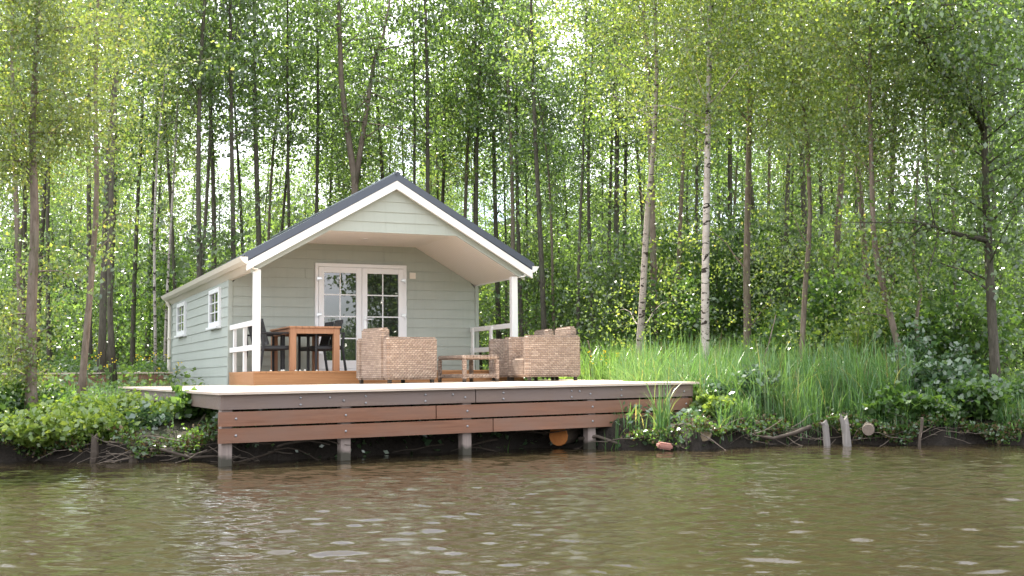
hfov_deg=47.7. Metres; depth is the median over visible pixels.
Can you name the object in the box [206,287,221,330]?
window
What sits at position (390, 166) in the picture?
alder tree
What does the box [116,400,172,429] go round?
bramble bush
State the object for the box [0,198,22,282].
alder tree
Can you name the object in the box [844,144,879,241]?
alder tree
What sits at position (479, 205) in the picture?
alder tree
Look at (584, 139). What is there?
alder tree
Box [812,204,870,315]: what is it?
woodland shrub
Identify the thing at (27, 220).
alder tree
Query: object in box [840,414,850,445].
wooden stake
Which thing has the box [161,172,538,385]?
cabin
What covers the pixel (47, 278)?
alder tree
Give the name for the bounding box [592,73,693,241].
alder tree
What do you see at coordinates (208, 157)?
alder tree
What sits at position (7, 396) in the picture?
leafy bush
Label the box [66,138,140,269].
alder tree
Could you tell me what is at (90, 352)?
alder tree
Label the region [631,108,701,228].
alder tree
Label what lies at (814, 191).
alder tree
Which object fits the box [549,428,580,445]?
log
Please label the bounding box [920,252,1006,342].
woodland shrub
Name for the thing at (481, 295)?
woodland shrub
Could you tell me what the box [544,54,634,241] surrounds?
alder tree
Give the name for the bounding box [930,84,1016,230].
woodland tree
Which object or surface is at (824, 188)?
alder tree
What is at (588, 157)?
alder tree
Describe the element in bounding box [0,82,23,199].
alder tree
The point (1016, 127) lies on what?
alder tree
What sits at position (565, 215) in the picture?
alder tree
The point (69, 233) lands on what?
alder tree
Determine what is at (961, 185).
woodland tree
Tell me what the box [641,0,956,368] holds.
birch tree
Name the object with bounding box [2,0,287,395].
birch tree
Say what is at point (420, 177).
alder tree
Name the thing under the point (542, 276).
alder tree
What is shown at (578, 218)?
alder tree
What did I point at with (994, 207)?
alder tree
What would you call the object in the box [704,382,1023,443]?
edge grass
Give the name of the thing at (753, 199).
alder tree
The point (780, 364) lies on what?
dead stems
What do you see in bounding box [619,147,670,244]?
alder tree
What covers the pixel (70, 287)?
distant wood
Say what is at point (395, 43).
sky
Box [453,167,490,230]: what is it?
alder tree
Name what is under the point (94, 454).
wooden stake
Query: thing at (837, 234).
woodland tree
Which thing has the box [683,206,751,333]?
woodland shrub
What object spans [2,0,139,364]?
alder tree
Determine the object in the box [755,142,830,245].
alder tree
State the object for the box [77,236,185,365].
woodland shrub
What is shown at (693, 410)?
waterline weeds
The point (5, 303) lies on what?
woodland shrub
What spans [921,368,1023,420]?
leafy bush
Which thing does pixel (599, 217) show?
alder tree
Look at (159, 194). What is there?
alder tree
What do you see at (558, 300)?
woodland shrub
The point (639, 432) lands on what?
trailing plants
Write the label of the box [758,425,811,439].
bare branch
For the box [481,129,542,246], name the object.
alder tree
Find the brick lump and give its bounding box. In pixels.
[656,442,672,449]
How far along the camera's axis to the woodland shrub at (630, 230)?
40.02 m
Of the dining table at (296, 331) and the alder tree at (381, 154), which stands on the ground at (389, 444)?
the alder tree at (381, 154)
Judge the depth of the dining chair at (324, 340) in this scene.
21.00 m
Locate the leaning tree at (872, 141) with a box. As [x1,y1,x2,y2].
[694,0,1023,349]
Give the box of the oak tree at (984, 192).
[792,0,1023,381]
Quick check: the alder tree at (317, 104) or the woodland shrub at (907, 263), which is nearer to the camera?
the woodland shrub at (907, 263)
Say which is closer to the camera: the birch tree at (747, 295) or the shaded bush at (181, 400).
the shaded bush at (181, 400)
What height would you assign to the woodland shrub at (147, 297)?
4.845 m
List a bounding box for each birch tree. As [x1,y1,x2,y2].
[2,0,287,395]
[91,0,240,385]
[118,0,227,370]
[477,0,839,364]
[499,0,878,359]
[553,0,877,356]
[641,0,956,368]
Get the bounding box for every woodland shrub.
[0,230,96,364]
[0,250,14,359]
[0,252,26,368]
[0,252,56,358]
[0,275,41,371]
[39,281,84,365]
[40,209,161,368]
[41,261,163,365]
[54,249,159,366]
[73,293,128,366]
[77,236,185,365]
[92,220,218,367]
[113,234,205,363]
[186,188,308,278]
[187,225,262,277]
[192,214,261,274]
[445,203,508,361]
[479,204,600,348]
[479,280,529,359]
[479,285,508,368]
[480,279,540,364]
[505,215,605,357]
[508,278,557,329]
[518,242,604,350]
[523,239,603,345]
[536,214,624,361]
[554,216,671,355]
[560,219,709,360]
[577,207,664,322]
[596,204,671,273]
[621,213,741,338]
[625,186,773,348]
[631,207,768,347]
[665,178,796,346]
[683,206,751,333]
[685,206,752,349]
[717,251,795,330]
[718,187,876,329]
[718,231,815,340]
[725,191,858,343]
[731,219,828,340]
[785,150,980,331]
[789,191,855,266]
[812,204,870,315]
[813,232,871,296]
[825,192,1006,354]
[842,192,947,319]
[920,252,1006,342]
[933,217,1020,350]
[943,193,1023,374]
[964,220,1023,369]
[966,281,1020,365]
[972,211,1023,368]
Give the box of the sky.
[0,0,1018,306]
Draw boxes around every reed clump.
[594,413,623,449]
[618,398,647,432]
[639,363,689,449]
[770,376,842,443]
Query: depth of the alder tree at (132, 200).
49.77 m
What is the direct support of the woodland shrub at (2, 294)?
on the ground at (389, 444)
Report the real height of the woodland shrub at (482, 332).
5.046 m
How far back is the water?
7.17 m
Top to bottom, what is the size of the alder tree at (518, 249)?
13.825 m
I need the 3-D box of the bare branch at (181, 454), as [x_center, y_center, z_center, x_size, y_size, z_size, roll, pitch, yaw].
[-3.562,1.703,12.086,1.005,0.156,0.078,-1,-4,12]
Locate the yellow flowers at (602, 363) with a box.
[580,350,619,379]
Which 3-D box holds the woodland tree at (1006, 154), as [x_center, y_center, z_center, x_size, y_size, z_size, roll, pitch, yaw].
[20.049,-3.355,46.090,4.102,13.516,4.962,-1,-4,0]
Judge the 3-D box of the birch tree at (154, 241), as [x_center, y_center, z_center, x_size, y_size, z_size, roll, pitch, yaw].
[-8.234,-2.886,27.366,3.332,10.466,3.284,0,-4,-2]
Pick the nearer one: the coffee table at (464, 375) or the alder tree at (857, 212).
the coffee table at (464, 375)
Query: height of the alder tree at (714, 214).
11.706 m
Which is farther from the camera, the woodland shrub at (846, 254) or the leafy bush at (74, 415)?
the woodland shrub at (846, 254)
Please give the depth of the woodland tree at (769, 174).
27.18 m
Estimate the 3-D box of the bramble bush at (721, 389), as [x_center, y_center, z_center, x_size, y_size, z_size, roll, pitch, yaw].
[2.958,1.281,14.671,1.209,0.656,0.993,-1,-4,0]
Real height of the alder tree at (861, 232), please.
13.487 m
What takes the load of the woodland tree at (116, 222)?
on the ground at (389, 444)
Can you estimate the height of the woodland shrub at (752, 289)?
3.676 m
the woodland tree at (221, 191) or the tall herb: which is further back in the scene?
the woodland tree at (221, 191)
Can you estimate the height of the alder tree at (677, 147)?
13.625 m
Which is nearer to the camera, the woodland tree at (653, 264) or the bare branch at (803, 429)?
the bare branch at (803, 429)
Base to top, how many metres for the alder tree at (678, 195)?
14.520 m
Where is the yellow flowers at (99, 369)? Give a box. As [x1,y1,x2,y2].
[74,352,144,390]
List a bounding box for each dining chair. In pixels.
[247,326,281,371]
[260,319,288,370]
[298,321,333,370]
[307,319,346,370]
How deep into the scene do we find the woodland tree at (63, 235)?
62.47 m
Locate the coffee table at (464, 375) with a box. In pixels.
[437,355,498,381]
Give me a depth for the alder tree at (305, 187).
40.87 m
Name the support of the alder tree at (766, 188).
on the ground at (389, 444)
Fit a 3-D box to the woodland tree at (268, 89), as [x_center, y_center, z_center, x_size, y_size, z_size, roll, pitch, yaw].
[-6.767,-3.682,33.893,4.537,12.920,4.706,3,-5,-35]
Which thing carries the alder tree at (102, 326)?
on the ground at (389, 444)
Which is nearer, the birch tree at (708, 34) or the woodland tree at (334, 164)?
the birch tree at (708, 34)
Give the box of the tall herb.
[871,315,972,385]
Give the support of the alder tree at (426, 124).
on the ground at (389, 444)
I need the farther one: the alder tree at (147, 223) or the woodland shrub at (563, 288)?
the alder tree at (147, 223)
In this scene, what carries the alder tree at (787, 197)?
on the ground at (389, 444)
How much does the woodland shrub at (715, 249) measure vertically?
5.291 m
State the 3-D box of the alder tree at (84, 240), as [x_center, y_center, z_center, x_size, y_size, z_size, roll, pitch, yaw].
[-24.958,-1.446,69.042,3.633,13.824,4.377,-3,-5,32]
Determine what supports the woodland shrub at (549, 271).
on the ground at (389, 444)
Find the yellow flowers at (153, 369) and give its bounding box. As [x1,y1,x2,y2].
[108,352,181,385]
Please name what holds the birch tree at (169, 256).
on the ground at (389, 444)
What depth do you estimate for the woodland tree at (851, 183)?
39.71 m
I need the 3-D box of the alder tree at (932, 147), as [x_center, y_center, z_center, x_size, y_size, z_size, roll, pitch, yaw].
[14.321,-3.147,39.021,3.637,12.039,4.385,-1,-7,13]
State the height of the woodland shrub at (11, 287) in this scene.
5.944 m
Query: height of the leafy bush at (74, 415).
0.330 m
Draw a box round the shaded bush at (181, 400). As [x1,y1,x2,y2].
[159,384,236,422]
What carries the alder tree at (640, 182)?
on the ground at (389, 444)
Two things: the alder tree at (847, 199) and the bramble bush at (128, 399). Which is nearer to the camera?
the bramble bush at (128, 399)
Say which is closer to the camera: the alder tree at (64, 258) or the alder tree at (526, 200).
the alder tree at (526, 200)
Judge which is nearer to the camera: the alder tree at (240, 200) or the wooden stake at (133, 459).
the wooden stake at (133, 459)
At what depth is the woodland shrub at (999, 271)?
25.12 m
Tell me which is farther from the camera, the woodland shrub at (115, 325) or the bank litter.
the woodland shrub at (115, 325)
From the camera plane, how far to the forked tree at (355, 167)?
30.43 m
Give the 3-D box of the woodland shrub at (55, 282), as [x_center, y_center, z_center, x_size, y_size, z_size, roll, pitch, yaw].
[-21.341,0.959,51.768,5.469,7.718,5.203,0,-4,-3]
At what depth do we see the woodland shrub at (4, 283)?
43.75 m
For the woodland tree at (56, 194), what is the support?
on the ground at (389, 444)
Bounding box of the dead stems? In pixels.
[600,320,954,418]
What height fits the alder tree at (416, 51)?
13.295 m
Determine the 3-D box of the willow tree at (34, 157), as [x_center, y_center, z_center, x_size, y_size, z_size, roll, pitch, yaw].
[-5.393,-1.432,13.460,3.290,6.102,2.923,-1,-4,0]
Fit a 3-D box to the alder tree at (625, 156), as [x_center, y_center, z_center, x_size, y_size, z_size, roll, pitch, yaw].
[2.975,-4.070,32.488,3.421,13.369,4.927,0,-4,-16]
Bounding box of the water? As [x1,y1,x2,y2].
[0,443,1023,575]
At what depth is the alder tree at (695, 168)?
28.16 m
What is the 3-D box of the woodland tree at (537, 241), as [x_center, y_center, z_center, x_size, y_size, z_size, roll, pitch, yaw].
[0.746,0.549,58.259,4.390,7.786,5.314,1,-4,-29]
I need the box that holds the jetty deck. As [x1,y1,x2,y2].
[118,379,698,466]
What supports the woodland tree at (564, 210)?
on the ground at (389, 444)
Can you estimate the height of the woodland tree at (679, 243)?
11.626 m
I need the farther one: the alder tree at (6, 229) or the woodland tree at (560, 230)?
the woodland tree at (560, 230)
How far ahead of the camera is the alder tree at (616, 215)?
29.30 m
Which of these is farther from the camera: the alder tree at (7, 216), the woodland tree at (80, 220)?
the woodland tree at (80, 220)
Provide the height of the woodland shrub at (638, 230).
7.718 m
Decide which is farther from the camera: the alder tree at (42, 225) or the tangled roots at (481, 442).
the alder tree at (42, 225)
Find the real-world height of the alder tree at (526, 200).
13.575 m
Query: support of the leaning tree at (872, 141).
on the ground at (389, 444)
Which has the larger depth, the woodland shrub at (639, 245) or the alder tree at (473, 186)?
the alder tree at (473, 186)
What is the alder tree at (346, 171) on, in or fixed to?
on the ground at (389, 444)
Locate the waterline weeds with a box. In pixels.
[201,399,713,457]
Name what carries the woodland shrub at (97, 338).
on the ground at (389, 444)
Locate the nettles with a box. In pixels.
[0,351,170,386]
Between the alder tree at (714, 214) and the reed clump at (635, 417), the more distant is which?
the alder tree at (714, 214)
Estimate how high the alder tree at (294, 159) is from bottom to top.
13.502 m
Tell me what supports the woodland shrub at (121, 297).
on the ground at (389, 444)
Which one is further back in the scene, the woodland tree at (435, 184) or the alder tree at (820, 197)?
the woodland tree at (435, 184)
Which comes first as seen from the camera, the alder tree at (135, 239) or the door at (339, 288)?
the door at (339, 288)
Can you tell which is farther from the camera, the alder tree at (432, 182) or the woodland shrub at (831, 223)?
the alder tree at (432, 182)
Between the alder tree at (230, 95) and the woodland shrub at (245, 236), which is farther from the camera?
the woodland shrub at (245, 236)
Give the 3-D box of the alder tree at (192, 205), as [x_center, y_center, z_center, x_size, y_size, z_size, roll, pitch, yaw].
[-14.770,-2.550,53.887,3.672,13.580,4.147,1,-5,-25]
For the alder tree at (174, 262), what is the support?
on the ground at (389, 444)
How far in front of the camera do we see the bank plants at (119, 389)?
16.58 m
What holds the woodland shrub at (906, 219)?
on the ground at (389, 444)
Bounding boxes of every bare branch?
[127,445,215,458]
[578,435,639,446]
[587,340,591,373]
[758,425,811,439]
[762,315,775,362]
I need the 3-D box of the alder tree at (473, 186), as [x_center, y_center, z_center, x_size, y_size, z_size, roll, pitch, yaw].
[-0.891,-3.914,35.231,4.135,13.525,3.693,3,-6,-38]
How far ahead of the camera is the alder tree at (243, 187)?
55.86 m
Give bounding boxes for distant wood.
[0,176,1022,369]
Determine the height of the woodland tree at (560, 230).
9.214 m
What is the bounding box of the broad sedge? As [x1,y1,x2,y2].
[593,321,931,421]
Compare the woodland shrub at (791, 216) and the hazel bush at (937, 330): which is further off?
the woodland shrub at (791, 216)
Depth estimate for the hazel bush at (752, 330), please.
24.05 m
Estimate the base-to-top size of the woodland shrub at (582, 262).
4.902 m
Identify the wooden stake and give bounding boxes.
[90,433,98,461]
[128,441,138,461]
[821,420,829,445]
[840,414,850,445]
[918,417,923,446]
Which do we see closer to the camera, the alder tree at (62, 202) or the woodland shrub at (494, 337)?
the woodland shrub at (494, 337)
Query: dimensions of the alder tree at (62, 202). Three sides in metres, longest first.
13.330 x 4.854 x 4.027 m
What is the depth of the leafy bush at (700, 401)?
14.02 m
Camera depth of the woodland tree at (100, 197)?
46.80 m
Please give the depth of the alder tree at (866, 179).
45.91 m
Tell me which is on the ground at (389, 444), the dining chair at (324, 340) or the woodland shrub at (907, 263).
the woodland shrub at (907, 263)
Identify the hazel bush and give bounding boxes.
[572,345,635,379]
[592,262,732,355]
[711,291,799,358]
[737,255,880,363]
[807,296,947,370]
[837,247,1023,384]
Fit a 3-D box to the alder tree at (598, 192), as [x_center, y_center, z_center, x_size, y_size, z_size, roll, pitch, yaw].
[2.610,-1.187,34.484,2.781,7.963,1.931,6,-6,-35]
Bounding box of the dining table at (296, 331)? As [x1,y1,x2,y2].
[270,326,340,370]
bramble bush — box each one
[29,385,178,423]
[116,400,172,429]
[699,363,790,412]
[891,355,1005,411]
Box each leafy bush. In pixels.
[0,365,105,418]
[0,396,140,446]
[66,403,151,425]
[685,387,735,416]
[861,378,941,421]
[909,395,968,425]
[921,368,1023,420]
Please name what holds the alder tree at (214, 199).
on the ground at (389, 444)
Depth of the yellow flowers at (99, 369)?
22.48 m
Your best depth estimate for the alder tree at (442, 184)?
35.36 m
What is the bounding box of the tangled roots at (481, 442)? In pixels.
[144,416,684,462]
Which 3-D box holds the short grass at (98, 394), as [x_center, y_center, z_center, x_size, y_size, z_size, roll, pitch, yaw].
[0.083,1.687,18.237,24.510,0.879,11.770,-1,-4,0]
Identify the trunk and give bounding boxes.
[912,160,922,340]
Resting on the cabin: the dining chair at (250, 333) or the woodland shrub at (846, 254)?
the dining chair at (250, 333)
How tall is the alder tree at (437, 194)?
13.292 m
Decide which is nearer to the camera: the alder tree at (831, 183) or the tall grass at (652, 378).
the tall grass at (652, 378)
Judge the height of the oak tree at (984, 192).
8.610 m
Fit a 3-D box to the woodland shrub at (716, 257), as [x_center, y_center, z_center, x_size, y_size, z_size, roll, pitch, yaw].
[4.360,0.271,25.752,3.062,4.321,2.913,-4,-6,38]
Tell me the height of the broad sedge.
1.417 m
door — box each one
[316,267,361,368]
[362,268,405,336]
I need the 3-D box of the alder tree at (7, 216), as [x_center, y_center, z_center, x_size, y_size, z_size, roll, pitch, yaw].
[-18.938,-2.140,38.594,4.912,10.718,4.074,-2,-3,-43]
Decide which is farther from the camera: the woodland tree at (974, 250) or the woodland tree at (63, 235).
the woodland tree at (63, 235)
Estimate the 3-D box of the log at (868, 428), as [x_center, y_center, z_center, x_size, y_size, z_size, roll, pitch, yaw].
[4.247,1.661,13.790,0.146,0.168,0.618,-2,-5,18]
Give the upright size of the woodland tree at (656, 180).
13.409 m
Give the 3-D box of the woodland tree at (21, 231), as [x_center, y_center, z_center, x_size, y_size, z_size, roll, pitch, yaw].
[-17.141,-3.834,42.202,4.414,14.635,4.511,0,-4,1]
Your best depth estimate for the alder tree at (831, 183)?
39.50 m
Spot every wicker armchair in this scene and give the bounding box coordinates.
[356,328,436,383]
[489,329,554,380]
[507,326,580,380]
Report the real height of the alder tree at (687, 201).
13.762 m
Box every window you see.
[174,301,186,337]
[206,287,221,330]
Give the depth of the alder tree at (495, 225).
33.22 m
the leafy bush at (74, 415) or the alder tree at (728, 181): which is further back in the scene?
the alder tree at (728, 181)
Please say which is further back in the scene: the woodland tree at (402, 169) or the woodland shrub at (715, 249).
the woodland tree at (402, 169)
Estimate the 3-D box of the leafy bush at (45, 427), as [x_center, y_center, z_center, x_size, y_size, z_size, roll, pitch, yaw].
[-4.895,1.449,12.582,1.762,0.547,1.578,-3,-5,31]
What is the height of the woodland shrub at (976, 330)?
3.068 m
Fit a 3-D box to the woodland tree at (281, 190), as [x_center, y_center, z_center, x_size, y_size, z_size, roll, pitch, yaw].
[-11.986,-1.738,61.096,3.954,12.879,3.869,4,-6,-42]
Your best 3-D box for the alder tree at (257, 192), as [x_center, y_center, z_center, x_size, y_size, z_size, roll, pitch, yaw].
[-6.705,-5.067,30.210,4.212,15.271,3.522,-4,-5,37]
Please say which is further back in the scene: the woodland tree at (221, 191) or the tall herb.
the woodland tree at (221, 191)
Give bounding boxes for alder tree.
[0,0,85,309]
[0,0,111,371]
[0,9,85,327]
[0,29,50,343]
[0,67,76,352]
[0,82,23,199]
[0,124,12,228]
[0,136,74,261]
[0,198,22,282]
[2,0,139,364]
[2,139,91,349]
[3,0,175,369]
[44,128,102,360]
[44,160,86,359]
[47,0,179,388]
[60,171,125,347]
[62,97,162,341]
[65,0,185,374]
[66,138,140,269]
[67,0,186,367]
[71,3,173,365]
[73,100,166,353]
[80,0,243,326]
[98,3,208,367]
[102,44,202,360]
[103,0,280,279]
[120,174,175,354]
[121,152,194,353]
[125,0,291,282]
[133,0,270,280]
[153,2,324,254]
[160,95,234,280]
[164,154,229,276]
[168,0,311,280]
[180,0,330,258]
[201,153,274,254]
[216,0,371,234]
[221,0,369,227]
[222,141,283,249]
[239,0,391,213]
[242,138,311,242]
[271,42,406,213]
[271,157,328,231]
[273,145,335,229]
[275,0,390,205]
[295,8,412,206]
[301,149,346,218]
[308,24,406,195]
[318,0,432,178]
[321,110,405,206]
[322,43,433,192]
[342,0,478,184]
[350,0,505,193]
[378,0,555,331]
[384,18,486,203]
[390,0,491,202]
[401,5,543,301]
[404,0,519,369]
[406,129,488,217]
[407,146,463,210]
[408,172,433,186]
[415,0,547,338]
[429,0,580,379]
[446,135,523,293]
[447,147,471,220]
[453,159,521,365]
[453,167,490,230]
[463,65,558,338]
[464,0,599,379]
[472,9,572,334]
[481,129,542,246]
[497,103,582,328]
[498,211,535,283]
[504,0,652,354]
[514,95,599,304]
[518,0,643,352]
[519,138,597,273]
[520,132,584,322]
[522,162,574,281]
[523,0,668,346]
[523,0,673,343]
[543,182,613,250]
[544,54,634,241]
[555,0,669,347]
[564,0,679,276]
[564,119,637,327]
[583,178,621,257]
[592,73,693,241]
[592,136,640,238]
[610,0,757,352]
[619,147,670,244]
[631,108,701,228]
[634,35,721,205]
[645,131,734,249]
[655,41,722,256]
[656,98,711,233]
[658,11,763,228]
[671,0,784,328]
[676,1,772,312]
[688,105,745,225]
[699,114,782,232]
[712,1,880,334]
[724,151,774,230]
[728,1,859,311]
[734,71,817,226]
[736,151,800,238]
[737,139,833,236]
[755,110,837,231]
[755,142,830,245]
[757,91,864,249]
[767,103,859,222]
[772,26,862,252]
[778,76,881,231]
[793,94,853,233]
[802,3,936,305]
[810,18,912,244]
[818,0,1014,318]
[822,152,868,224]
[826,42,900,219]
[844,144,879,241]
[865,1,970,271]
[886,30,976,203]
[896,90,1000,221]
[924,0,1023,376]
[946,139,1010,259]
[959,23,1023,283]
[960,134,1015,226]
[964,0,1023,369]
[969,36,1023,198]
[998,90,1023,170]
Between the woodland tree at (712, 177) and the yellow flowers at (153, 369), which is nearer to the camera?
the yellow flowers at (153, 369)
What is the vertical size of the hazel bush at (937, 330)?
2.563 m
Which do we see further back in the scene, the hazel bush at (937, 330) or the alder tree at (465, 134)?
the alder tree at (465, 134)
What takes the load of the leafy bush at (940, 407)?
on the ground at (389, 444)
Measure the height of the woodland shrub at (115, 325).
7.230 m
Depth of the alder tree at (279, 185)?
59.62 m
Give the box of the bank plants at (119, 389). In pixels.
[1,375,1023,438]
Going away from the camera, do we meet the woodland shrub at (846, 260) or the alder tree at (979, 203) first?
the woodland shrub at (846, 260)
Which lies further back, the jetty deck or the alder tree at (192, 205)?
the alder tree at (192, 205)
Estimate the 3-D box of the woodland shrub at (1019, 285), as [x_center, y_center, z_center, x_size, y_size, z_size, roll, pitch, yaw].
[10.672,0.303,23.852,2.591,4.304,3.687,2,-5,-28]
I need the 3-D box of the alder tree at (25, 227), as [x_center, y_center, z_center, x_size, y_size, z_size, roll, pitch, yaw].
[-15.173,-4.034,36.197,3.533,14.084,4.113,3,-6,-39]
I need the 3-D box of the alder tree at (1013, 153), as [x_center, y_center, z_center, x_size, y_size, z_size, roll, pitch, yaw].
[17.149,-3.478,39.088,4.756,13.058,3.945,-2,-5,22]
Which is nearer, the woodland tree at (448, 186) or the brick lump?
the brick lump
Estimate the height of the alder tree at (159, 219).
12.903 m
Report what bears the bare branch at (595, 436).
on the ground at (389, 444)
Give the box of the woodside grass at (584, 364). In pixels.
[514,330,842,379]
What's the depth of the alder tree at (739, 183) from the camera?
48.30 m
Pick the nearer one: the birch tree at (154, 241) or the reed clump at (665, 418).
the reed clump at (665, 418)
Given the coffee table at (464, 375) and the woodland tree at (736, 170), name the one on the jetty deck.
the coffee table at (464, 375)
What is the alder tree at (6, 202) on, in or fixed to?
on the ground at (389, 444)
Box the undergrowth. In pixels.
[0,358,1023,389]
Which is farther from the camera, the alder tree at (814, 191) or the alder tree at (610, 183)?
the alder tree at (814, 191)
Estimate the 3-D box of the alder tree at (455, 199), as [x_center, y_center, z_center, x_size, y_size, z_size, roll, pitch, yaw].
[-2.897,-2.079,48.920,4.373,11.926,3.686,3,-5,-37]
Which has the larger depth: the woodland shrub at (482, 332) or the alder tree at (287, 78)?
the woodland shrub at (482, 332)
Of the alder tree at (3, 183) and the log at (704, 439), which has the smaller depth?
the log at (704, 439)
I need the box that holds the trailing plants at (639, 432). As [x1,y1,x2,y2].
[0,406,1023,459]
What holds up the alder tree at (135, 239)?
on the ground at (389, 444)
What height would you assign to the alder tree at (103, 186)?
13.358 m
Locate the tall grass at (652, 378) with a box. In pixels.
[583,338,961,419]
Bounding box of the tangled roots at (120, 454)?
[39,416,259,463]
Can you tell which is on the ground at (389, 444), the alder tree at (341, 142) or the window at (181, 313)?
the alder tree at (341, 142)
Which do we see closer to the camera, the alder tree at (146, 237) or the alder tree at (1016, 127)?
the alder tree at (1016, 127)
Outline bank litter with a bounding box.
[0,407,1023,458]
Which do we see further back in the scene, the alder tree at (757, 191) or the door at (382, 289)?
the alder tree at (757, 191)
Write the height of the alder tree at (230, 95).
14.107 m
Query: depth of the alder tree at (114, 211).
33.89 m
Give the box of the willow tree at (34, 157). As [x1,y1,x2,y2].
[0,0,188,418]
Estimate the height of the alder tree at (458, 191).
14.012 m
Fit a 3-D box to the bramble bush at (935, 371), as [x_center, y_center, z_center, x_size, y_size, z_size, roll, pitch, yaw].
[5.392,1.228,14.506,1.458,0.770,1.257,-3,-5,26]
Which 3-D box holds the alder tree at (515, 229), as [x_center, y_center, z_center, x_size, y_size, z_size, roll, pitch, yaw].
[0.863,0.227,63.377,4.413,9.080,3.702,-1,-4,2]
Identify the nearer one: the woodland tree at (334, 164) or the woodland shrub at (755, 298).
the woodland shrub at (755, 298)
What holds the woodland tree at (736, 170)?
on the ground at (389, 444)
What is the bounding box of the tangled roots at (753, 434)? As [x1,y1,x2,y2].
[700,412,979,449]
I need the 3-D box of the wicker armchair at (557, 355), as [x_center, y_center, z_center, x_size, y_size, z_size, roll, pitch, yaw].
[0.520,1.096,19.290,0.950,0.890,1.000,1,-5,-18]
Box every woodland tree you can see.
[0,0,87,379]
[0,8,98,366]
[1,147,93,336]
[21,163,99,359]
[45,137,120,356]
[50,71,154,360]
[71,131,162,358]
[128,63,224,327]
[166,149,254,266]
[204,0,350,240]
[252,135,320,247]
[272,54,380,220]
[361,53,452,205]
[365,0,551,343]
[400,108,481,206]
[407,133,463,211]
[436,0,566,336]
[480,3,621,334]
[524,207,594,268]
[525,222,570,292]
[543,105,632,258]
[562,0,736,351]
[591,0,777,353]
[612,51,703,235]
[646,19,764,205]
[665,58,795,247]
[680,1,829,316]
[723,0,938,330]
[760,11,917,309]
[807,58,910,238]
[812,0,1023,336]
[849,101,915,224]
[858,31,1014,285]
[909,109,1006,349]
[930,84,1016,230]
[969,45,1022,226]
[993,20,1023,206]
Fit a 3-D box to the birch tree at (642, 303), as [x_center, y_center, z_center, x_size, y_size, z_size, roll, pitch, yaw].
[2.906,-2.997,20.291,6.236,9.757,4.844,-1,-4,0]
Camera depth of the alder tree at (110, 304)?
23.59 m
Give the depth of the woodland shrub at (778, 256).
26.70 m
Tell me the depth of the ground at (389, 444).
13.29 m
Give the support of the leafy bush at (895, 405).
on the ground at (389, 444)
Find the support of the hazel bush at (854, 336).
on the ground at (389, 444)
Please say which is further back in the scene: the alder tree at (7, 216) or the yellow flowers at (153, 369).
the alder tree at (7, 216)
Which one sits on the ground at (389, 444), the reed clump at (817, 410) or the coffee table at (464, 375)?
the reed clump at (817, 410)
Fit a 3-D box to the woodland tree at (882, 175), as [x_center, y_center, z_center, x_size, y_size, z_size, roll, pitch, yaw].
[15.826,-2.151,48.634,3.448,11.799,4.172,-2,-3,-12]
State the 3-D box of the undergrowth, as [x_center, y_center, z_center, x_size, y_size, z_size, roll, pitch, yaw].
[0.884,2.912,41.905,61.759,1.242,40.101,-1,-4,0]
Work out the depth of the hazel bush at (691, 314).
23.89 m
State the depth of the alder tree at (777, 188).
50.16 m
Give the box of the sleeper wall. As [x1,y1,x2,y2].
[1,372,172,388]
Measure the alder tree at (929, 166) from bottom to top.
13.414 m
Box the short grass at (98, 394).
[1,372,1021,426]
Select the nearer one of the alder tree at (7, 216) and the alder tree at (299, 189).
the alder tree at (7, 216)
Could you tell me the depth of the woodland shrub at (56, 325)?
46.88 m
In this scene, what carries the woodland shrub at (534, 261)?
on the ground at (389, 444)
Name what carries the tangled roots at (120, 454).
on the ground at (389, 444)
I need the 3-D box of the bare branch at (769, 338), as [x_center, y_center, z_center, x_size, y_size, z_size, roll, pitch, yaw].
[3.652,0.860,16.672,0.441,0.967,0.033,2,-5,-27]
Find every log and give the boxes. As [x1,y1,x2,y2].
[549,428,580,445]
[699,431,711,441]
[862,422,874,435]
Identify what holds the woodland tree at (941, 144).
on the ground at (389, 444)
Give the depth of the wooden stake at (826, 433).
13.63 m
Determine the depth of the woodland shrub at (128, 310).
40.90 m
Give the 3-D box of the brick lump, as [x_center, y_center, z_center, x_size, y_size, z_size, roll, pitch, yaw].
[1.718,1.779,13.051,0.170,0.070,0.120,9,0,-11]
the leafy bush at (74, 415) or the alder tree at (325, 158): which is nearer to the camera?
the leafy bush at (74, 415)
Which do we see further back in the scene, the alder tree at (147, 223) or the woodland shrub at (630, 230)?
the alder tree at (147, 223)
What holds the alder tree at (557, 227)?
on the ground at (389, 444)
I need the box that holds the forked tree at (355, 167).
[264,0,454,194]
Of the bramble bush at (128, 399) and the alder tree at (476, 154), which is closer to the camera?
the bramble bush at (128, 399)
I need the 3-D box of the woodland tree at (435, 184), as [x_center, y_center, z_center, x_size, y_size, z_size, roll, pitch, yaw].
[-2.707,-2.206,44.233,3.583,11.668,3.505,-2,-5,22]
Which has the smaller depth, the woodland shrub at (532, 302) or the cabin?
the cabin
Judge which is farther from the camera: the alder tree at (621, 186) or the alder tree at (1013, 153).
the alder tree at (621, 186)
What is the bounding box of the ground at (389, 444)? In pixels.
[0,376,1023,461]
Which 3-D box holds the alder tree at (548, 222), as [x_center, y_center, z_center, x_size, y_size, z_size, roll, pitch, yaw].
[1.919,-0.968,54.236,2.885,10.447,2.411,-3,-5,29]

